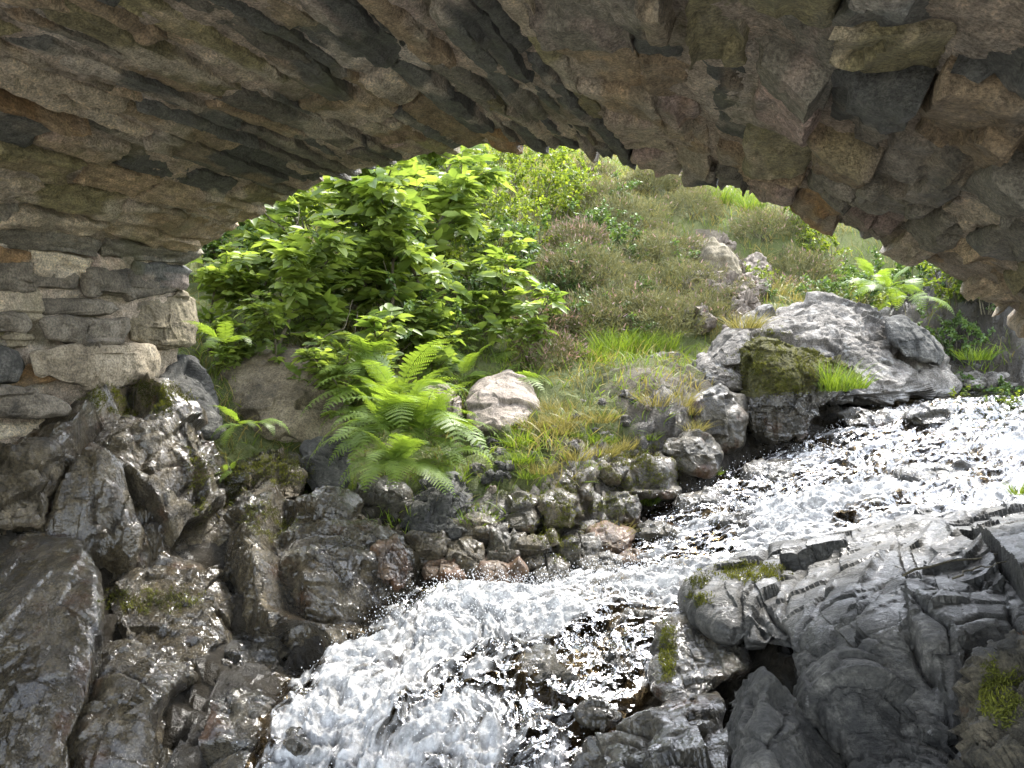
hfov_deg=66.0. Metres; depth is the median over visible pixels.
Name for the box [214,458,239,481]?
fern
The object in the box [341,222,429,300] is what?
bramble
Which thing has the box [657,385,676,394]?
loose stone
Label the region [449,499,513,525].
moss
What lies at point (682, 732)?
wet ledge
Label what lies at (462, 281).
bramble
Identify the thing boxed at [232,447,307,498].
stone
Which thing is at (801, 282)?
grass tuft
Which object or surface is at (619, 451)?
grass tuft
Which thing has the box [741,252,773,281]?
hillside rock
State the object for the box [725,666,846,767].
pointed rock
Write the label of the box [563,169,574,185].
dwarf shrub
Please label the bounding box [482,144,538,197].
birch shrub
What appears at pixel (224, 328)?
fern
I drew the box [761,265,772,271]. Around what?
loose stone
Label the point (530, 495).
moss
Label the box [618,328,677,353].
grass tuft
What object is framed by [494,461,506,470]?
loose stone
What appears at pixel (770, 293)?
dwarf shrub
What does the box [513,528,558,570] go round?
bank rock
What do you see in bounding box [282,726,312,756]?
stream rock
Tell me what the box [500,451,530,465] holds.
grass tuft
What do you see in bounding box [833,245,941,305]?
bramble
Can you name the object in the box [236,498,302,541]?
moss
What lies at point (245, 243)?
bramble
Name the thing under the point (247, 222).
sapling
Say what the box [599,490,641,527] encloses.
bank rock
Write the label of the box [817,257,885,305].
bramble
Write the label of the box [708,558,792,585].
moss
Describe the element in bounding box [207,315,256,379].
sapling
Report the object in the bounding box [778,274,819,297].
dwarf shrub
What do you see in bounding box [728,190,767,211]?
grass tuft
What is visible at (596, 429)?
loose stone
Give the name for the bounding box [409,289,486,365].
sapling
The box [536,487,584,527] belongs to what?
bank rock
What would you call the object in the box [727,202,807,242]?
heather
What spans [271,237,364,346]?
sapling
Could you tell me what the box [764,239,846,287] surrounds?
heather
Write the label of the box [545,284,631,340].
heather
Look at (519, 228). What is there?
shrub
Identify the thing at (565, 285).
bramble
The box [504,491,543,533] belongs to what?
bank rock
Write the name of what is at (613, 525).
grass tuft
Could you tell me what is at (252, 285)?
sapling
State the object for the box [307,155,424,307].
sapling
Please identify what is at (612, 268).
heather
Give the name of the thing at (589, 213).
dwarf shrub
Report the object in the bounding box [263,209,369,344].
sapling
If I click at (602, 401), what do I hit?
loose stone
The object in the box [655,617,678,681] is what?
moss
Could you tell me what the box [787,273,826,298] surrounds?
dwarf shrub
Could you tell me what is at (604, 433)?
loose stone
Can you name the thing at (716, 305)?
heather
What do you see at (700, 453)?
bank rock
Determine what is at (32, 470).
bedrock chunk
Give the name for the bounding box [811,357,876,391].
grass tuft
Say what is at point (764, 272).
birch shrub
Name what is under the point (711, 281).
loose stone
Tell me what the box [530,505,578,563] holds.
moss
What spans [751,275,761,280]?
loose stone
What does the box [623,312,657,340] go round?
dwarf shrub
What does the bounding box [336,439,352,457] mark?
stone
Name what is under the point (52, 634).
wet slab
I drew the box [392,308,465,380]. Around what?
sapling
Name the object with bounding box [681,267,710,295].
shrub
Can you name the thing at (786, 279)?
heather
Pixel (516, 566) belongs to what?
bank rock
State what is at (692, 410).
grass tuft
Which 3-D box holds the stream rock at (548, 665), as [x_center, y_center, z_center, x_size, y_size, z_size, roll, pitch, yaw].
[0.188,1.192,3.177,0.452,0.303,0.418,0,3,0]
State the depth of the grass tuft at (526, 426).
5.08 m
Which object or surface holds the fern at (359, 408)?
on the ground
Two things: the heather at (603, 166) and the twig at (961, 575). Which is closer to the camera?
the twig at (961, 575)
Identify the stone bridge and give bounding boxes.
[0,0,1023,444]
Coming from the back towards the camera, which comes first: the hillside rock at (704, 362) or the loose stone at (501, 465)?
the hillside rock at (704, 362)
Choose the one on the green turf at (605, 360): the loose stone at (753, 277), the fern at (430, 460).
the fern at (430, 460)
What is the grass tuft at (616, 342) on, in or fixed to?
on the ground
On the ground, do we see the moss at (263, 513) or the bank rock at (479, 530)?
the bank rock at (479, 530)
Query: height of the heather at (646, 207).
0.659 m
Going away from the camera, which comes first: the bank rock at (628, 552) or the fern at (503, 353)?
the bank rock at (628, 552)
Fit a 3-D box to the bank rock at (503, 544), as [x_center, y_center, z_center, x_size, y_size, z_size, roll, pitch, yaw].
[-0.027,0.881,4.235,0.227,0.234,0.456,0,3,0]
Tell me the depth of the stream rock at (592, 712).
2.73 m
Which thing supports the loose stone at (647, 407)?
on the ground
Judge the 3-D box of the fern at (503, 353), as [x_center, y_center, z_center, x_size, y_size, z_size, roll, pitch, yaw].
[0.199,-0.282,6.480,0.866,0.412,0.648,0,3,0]
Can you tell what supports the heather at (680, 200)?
on the ground
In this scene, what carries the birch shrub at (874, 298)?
on the ground
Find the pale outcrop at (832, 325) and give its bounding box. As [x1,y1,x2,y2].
[707,291,962,406]
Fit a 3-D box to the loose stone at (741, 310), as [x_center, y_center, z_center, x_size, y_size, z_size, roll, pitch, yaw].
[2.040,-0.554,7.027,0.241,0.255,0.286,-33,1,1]
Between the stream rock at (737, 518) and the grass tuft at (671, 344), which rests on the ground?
the grass tuft at (671, 344)
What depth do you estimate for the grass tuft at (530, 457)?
4.68 m
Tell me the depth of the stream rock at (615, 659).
3.11 m
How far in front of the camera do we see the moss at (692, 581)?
3.15 m
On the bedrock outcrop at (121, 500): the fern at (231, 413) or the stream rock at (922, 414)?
the fern at (231, 413)
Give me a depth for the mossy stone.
1.95 m
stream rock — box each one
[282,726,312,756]
[516,643,582,683]
[573,695,622,732]
[600,642,638,667]
[609,608,663,632]
[672,485,732,516]
[720,509,760,529]
[740,458,794,481]
[836,407,893,428]
[893,459,976,481]
[901,403,954,424]
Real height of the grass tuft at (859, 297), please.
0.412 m
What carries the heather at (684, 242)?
on the ground
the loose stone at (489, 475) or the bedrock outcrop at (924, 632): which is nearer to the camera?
the bedrock outcrop at (924, 632)
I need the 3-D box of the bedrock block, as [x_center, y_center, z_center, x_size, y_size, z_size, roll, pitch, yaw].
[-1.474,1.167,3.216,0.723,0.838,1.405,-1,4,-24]
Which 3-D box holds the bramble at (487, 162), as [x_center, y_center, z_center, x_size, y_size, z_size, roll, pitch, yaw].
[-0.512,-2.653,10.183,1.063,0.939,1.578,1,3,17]
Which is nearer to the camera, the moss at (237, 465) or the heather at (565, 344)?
the moss at (237, 465)
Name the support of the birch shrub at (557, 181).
on the ground
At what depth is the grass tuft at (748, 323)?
6.29 m
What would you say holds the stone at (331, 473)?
on the ground
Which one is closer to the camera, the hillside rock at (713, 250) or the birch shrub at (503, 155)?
the hillside rock at (713, 250)
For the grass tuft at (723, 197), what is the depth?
10.57 m
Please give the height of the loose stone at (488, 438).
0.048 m
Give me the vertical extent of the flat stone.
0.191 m
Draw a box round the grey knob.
[885,314,944,365]
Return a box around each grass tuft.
[419,456,479,483]
[439,457,459,465]
[500,427,551,447]
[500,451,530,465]
[503,448,541,463]
[510,411,568,429]
[511,468,540,479]
[517,459,568,474]
[520,395,583,413]
[526,415,588,434]
[534,410,581,425]
[535,408,593,426]
[548,441,602,461]
[557,429,666,469]
[568,404,628,423]
[568,430,587,436]
[569,339,614,360]
[577,324,659,355]
[577,517,642,533]
[578,428,611,443]
[585,440,626,457]
[594,432,622,443]
[598,432,643,450]
[599,408,625,418]
[599,441,630,454]
[617,451,664,459]
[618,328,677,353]
[628,387,682,406]
[635,429,662,440]
[638,327,688,352]
[639,498,660,505]
[644,379,710,406]
[670,175,712,191]
[676,419,721,431]
[686,401,704,415]
[694,185,741,204]
[708,185,754,205]
[716,309,782,328]
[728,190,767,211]
[760,272,830,293]
[761,269,809,295]
[796,278,890,303]
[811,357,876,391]
[833,369,877,388]
[947,341,1004,359]
[999,481,1023,495]
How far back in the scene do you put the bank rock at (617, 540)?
4.33 m
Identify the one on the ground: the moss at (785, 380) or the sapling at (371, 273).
the sapling at (371, 273)
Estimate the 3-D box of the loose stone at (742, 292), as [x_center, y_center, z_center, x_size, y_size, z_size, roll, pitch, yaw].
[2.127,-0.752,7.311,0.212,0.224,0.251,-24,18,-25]
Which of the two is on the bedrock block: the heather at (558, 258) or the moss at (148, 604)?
the moss at (148, 604)
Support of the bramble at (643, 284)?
on the ground
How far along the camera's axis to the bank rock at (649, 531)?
4.39 m
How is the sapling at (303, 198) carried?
on the ground
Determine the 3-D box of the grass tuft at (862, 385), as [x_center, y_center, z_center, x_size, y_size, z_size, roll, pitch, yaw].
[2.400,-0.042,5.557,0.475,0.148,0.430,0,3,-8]
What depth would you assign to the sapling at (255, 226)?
7.22 m
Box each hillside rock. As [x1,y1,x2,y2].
[642,351,680,365]
[692,351,742,391]
[698,237,742,275]
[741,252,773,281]
[955,370,1017,389]
[962,360,982,368]
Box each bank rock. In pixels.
[404,530,450,566]
[421,557,466,583]
[445,518,478,560]
[453,539,485,579]
[464,508,499,539]
[473,550,528,583]
[485,528,526,562]
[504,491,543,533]
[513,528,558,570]
[528,553,573,584]
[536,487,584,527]
[546,464,599,502]
[555,532,603,568]
[575,550,623,571]
[585,520,635,553]
[594,453,629,485]
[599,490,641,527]
[618,548,641,564]
[620,451,681,502]
[635,520,681,541]
[662,429,723,478]
[691,383,749,454]
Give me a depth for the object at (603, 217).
9.15 m
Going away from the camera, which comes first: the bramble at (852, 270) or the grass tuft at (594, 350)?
the grass tuft at (594, 350)
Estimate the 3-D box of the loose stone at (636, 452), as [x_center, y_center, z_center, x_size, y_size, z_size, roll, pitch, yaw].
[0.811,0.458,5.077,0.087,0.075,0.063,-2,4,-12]
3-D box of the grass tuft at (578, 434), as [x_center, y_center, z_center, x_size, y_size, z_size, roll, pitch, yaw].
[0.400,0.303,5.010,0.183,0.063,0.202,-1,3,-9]
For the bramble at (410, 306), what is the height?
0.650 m
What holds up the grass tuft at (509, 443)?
on the ground
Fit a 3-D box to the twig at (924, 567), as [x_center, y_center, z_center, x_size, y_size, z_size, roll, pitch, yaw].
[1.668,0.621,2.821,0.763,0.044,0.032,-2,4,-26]
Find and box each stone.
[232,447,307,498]
[299,436,350,489]
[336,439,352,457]
[353,474,413,521]
[400,471,473,540]
[468,444,484,454]
[470,462,485,475]
[479,469,494,483]
[486,435,495,441]
[486,485,496,493]
[487,438,500,447]
[492,448,506,455]
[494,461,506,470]
[494,470,510,482]
[504,460,514,470]
[567,440,580,454]
[591,427,600,435]
[597,398,606,405]
[600,430,613,442]
[619,389,630,398]
[620,414,632,425]
[629,397,639,404]
[631,450,640,456]
[644,402,652,410]
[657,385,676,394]
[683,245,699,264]
[683,302,716,333]
[702,279,725,300]
[713,276,729,285]
[716,232,736,251]
[725,285,734,299]
[728,270,750,283]
[729,306,747,321]
[730,289,760,310]
[731,271,755,285]
[731,290,745,301]
[735,252,743,270]
[735,280,759,299]
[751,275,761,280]
[755,276,770,297]
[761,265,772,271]
[877,710,958,767]
[946,629,1023,767]
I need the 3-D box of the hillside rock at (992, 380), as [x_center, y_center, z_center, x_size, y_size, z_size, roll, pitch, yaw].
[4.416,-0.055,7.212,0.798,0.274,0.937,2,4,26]
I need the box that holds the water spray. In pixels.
[236,400,1023,767]
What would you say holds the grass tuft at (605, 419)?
on the ground
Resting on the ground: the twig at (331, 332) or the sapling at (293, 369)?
the sapling at (293, 369)
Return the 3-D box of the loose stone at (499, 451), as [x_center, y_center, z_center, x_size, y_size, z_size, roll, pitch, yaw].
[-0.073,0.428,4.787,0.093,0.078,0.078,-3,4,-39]
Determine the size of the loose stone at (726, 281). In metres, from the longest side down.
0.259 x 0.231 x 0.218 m
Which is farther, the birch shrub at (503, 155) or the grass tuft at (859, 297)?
the birch shrub at (503, 155)
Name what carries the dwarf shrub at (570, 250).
on the ground
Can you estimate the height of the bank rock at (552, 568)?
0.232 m
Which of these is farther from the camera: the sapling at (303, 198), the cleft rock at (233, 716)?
the sapling at (303, 198)
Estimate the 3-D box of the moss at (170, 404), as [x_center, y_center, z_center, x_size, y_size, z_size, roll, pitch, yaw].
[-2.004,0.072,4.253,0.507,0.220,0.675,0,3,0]
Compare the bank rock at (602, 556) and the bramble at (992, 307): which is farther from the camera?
the bramble at (992, 307)
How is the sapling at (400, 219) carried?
on the ground
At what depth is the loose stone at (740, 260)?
9.16 m
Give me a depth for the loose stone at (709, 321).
6.96 m
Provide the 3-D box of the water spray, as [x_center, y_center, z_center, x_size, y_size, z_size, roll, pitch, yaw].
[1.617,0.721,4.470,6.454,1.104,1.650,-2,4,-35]
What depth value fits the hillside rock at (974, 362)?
7.25 m
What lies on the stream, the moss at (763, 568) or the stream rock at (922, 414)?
the stream rock at (922, 414)
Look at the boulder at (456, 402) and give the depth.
5.26 m
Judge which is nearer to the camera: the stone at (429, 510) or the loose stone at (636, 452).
the stone at (429, 510)
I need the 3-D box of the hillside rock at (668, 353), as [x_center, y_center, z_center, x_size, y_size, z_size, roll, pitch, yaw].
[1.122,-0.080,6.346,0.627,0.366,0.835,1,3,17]
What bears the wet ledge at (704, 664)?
on the ground
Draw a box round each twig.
[302,300,352,348]
[337,311,357,372]
[902,553,997,576]
[952,561,1006,578]
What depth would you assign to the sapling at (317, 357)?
5.00 m
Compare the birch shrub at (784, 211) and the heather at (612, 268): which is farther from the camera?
the birch shrub at (784, 211)
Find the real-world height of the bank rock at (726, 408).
0.503 m
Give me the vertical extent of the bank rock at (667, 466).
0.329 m
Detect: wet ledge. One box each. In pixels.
[569,690,732,767]
[647,607,751,702]
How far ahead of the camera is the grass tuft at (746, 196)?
10.91 m
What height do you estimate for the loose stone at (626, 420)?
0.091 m
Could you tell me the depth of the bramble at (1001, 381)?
6.81 m
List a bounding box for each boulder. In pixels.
[159,354,225,440]
[220,343,347,442]
[418,385,462,422]
[463,369,541,435]
[739,336,861,445]
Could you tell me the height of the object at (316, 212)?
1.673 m
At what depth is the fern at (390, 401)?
4.26 m
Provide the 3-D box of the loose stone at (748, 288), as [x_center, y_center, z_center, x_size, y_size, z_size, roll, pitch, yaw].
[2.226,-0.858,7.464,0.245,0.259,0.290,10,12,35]
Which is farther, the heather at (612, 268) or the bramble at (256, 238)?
the heather at (612, 268)
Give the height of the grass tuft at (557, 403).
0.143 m
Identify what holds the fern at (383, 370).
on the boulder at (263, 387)
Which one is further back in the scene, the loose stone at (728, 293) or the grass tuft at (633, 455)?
the loose stone at (728, 293)
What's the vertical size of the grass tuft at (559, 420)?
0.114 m
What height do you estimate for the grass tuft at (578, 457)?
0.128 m
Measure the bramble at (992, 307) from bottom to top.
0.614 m
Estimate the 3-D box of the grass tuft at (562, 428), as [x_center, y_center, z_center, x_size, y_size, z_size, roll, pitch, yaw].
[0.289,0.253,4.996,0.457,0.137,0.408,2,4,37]
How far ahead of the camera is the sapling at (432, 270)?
5.85 m
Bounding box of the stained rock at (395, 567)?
[370,533,413,591]
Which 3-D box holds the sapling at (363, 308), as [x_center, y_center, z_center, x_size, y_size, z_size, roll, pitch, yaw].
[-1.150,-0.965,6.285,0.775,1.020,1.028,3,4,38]
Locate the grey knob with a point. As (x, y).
(907, 337)
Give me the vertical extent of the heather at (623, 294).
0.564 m
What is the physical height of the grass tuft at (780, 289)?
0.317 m
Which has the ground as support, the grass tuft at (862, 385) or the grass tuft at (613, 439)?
the grass tuft at (613, 439)
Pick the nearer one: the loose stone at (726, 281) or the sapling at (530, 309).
the sapling at (530, 309)
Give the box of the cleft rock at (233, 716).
[198,629,301,767]
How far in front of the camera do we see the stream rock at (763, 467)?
5.02 m
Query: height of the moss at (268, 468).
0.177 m
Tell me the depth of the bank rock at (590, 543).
4.21 m
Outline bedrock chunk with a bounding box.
[0,436,64,534]
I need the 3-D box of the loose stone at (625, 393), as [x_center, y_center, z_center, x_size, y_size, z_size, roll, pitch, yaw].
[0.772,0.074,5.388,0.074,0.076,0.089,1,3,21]
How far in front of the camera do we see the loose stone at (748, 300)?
7.15 m
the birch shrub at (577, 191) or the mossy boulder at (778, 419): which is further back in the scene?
the birch shrub at (577, 191)
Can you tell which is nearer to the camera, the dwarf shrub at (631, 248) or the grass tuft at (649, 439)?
the grass tuft at (649, 439)
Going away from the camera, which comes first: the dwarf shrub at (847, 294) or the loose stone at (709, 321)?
the loose stone at (709, 321)
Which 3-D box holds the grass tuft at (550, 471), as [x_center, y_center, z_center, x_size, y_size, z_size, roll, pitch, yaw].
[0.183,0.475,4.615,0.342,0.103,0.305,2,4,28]
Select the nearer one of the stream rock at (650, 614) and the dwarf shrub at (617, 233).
the stream rock at (650, 614)
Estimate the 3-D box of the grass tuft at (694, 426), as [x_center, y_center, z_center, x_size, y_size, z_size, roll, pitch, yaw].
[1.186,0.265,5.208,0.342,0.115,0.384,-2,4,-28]
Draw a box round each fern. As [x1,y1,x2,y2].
[187,320,250,356]
[211,405,288,446]
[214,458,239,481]
[301,335,474,435]
[305,333,398,390]
[306,380,459,473]
[314,366,490,471]
[321,376,404,426]
[339,381,503,481]
[339,411,462,496]
[340,431,429,491]
[351,375,460,422]
[387,446,495,489]
[407,388,480,448]
[414,340,498,379]
[455,363,550,391]
[492,326,582,364]
[833,263,925,310]
[849,257,901,294]
[878,278,954,315]
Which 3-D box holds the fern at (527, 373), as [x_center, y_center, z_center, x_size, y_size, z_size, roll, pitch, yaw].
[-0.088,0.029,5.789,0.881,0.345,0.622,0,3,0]
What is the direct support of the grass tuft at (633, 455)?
on the ground
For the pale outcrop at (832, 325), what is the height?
0.953 m
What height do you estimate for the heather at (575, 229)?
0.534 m
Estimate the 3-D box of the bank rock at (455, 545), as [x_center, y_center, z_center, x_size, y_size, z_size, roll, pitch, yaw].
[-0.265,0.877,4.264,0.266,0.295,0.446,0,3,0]
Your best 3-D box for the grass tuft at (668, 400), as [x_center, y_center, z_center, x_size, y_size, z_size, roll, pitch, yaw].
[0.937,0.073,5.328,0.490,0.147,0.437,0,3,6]
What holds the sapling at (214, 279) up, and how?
on the ground
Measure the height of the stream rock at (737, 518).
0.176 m
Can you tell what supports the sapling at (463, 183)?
on the ground
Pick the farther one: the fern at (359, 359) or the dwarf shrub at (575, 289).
the dwarf shrub at (575, 289)
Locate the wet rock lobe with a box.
[223,479,421,658]
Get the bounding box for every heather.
[508,322,592,369]
[510,289,596,338]
[515,234,611,286]
[543,242,661,290]
[544,212,609,250]
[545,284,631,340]
[561,173,637,210]
[562,149,624,181]
[573,274,681,324]
[577,190,682,233]
[603,288,707,338]
[609,166,678,192]
[611,226,707,274]
[627,169,711,193]
[641,255,729,298]
[642,221,710,263]
[657,279,736,325]
[659,185,726,220]
[704,274,767,306]
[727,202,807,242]
[731,247,744,269]
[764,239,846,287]
[768,272,813,291]
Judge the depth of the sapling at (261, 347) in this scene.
5.38 m
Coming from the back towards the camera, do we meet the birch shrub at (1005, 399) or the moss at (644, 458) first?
the birch shrub at (1005, 399)
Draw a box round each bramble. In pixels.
[192,216,296,280]
[226,223,381,301]
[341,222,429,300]
[386,271,483,348]
[430,253,556,320]
[437,149,505,206]
[534,261,598,298]
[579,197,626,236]
[624,275,655,294]
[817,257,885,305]
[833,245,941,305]
[915,304,995,360]
[940,277,996,314]
[957,367,1023,392]
[962,374,1015,391]
[994,387,1015,407]
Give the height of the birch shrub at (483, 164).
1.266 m
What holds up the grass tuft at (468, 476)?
on the ground
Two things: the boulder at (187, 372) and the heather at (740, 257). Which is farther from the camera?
the heather at (740, 257)
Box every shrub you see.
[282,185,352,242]
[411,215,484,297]
[417,156,463,190]
[466,175,562,249]
[469,148,517,233]
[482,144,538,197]
[487,145,534,171]
[505,148,590,218]
[520,146,596,181]
[530,158,601,220]
[543,285,590,332]
[555,240,586,273]
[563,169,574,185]
[565,282,595,300]
[567,197,613,236]
[583,233,616,259]
[603,291,631,321]
[604,213,646,252]
[608,170,641,202]
[619,237,649,262]
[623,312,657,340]
[658,237,700,272]
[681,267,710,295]
[744,260,779,287]
[759,279,778,298]
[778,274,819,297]
[779,206,797,218]
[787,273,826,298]
[790,213,852,267]
[816,276,861,299]
[829,252,859,299]
[832,254,851,281]
[850,271,891,306]
[851,280,898,309]
[916,260,979,312]
[948,383,970,395]
[982,387,1021,404]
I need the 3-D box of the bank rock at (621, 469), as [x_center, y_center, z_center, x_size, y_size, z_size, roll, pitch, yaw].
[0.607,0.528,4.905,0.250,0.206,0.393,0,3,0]
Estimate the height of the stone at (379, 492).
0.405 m
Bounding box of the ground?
[0,147,1023,767]
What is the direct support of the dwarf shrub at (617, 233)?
on the ground
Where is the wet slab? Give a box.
[0,530,104,767]
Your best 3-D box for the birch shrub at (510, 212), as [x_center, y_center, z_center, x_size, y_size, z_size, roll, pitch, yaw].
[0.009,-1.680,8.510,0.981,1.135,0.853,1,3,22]
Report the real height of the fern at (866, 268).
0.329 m
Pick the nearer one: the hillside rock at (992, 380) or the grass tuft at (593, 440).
the grass tuft at (593, 440)
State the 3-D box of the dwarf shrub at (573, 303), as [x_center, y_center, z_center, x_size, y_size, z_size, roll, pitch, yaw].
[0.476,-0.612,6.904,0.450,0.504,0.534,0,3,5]
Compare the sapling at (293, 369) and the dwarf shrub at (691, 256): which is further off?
the dwarf shrub at (691, 256)
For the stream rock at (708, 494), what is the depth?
4.70 m
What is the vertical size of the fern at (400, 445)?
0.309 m
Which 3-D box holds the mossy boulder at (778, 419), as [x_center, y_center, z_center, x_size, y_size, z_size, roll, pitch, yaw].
[2.161,0.045,5.774,1.031,0.790,0.831,0,3,0]
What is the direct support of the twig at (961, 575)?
on the bedrock outcrop at (924, 632)
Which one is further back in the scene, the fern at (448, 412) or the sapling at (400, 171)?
the sapling at (400, 171)
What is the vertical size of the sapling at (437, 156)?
1.742 m
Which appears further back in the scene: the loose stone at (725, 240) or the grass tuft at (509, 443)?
the loose stone at (725, 240)
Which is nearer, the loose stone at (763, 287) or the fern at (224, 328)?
the fern at (224, 328)
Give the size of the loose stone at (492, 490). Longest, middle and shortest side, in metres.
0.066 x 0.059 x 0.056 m
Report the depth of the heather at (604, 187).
10.04 m
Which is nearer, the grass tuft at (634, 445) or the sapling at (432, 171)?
the grass tuft at (634, 445)
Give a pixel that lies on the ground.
(188, 711)
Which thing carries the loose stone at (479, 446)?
on the ground
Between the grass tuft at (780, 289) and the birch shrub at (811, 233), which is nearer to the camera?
the grass tuft at (780, 289)
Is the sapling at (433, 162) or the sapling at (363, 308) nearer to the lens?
the sapling at (363, 308)
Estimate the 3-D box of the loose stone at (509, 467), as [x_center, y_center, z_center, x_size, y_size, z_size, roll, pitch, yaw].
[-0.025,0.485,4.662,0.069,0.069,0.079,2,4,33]
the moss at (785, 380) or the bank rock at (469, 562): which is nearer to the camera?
the bank rock at (469, 562)
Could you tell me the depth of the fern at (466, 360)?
5.89 m
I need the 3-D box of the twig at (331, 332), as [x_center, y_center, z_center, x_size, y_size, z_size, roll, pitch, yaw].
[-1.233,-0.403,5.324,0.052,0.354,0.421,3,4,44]
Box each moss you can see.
[77,377,198,418]
[90,583,205,614]
[185,433,214,525]
[214,420,251,507]
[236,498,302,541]
[239,450,315,487]
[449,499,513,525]
[489,474,553,504]
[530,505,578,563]
[542,466,637,530]
[592,446,683,494]
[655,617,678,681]
[684,568,714,607]
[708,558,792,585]
[717,340,856,396]
[746,325,799,342]
[976,652,1023,730]
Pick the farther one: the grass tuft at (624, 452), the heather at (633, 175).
the heather at (633, 175)
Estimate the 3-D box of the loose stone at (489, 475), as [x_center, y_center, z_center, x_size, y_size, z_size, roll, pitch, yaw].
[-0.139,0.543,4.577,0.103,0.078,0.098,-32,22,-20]
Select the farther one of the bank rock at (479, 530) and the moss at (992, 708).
the bank rock at (479, 530)
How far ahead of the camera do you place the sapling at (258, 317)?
5.26 m
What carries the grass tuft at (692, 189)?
on the ground
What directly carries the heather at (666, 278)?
on the ground
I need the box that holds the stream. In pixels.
[244,389,1023,767]
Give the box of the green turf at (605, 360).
[179,144,1019,537]
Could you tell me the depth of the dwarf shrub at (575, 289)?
7.44 m
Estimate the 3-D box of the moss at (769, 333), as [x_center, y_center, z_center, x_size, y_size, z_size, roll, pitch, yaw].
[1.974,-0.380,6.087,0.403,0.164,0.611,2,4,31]
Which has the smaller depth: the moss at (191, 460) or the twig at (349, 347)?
the moss at (191, 460)
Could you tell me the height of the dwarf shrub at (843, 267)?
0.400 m
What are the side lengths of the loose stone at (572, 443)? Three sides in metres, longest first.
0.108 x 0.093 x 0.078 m
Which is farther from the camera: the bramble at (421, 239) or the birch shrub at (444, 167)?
the birch shrub at (444, 167)
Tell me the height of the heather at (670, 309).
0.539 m
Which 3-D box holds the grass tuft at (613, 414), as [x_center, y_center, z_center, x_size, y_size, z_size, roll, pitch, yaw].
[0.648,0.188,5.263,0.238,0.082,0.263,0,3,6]
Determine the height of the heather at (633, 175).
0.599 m
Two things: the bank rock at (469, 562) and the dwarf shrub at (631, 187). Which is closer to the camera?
the bank rock at (469, 562)
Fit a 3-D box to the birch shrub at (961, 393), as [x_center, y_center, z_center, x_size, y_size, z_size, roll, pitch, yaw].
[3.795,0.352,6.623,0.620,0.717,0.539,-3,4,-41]
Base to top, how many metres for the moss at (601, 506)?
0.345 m
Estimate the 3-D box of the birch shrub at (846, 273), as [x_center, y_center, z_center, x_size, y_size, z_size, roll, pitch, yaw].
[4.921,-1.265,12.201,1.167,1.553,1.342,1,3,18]
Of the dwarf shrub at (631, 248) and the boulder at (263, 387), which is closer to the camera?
the boulder at (263, 387)
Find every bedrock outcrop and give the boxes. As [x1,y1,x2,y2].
[0,373,254,574]
[677,500,1023,760]
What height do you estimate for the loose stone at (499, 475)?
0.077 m
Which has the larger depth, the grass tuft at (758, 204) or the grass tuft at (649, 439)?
the grass tuft at (758, 204)
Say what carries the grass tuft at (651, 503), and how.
on the ground
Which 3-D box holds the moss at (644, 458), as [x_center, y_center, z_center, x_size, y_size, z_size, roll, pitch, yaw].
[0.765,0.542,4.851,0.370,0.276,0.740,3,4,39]
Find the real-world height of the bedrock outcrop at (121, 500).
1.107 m
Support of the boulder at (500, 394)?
on the ground
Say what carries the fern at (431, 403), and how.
on the ground
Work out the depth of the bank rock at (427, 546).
4.08 m
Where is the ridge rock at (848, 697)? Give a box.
[792,646,917,767]
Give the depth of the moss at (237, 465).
4.30 m
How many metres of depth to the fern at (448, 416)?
4.24 m
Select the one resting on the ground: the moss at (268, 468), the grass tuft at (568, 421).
the grass tuft at (568, 421)
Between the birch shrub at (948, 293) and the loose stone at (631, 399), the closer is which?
the loose stone at (631, 399)
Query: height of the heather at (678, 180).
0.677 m
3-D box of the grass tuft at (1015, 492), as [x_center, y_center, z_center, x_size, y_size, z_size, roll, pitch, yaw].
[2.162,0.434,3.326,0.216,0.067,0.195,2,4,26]
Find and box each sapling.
[190,241,265,353]
[196,314,267,363]
[197,229,299,331]
[201,218,263,267]
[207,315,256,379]
[226,196,385,317]
[233,290,297,364]
[252,201,281,247]
[254,183,329,237]
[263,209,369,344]
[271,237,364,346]
[283,333,356,383]
[290,332,356,429]
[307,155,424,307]
[310,220,424,319]
[312,145,462,231]
[328,162,439,349]
[331,255,452,362]
[332,303,422,408]
[344,166,468,311]
[349,156,448,252]
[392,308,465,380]
[404,144,515,275]
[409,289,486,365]
[414,144,488,228]
[441,219,535,300]
[449,243,539,345]
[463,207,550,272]
[484,280,569,365]
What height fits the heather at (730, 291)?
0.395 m
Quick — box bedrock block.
[67,551,234,767]
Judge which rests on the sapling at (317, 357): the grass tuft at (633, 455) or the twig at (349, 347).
the twig at (349, 347)
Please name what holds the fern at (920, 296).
on the pale outcrop at (832, 325)
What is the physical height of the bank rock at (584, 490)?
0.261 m
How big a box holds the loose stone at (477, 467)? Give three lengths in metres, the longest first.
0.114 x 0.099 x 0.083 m
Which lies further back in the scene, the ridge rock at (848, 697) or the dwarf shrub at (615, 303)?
the dwarf shrub at (615, 303)
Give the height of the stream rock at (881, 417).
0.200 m
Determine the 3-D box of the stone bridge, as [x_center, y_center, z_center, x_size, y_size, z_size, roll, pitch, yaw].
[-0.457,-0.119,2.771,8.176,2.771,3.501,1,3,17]
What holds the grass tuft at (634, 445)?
on the ground
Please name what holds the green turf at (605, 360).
on the ground
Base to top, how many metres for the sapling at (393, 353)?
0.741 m

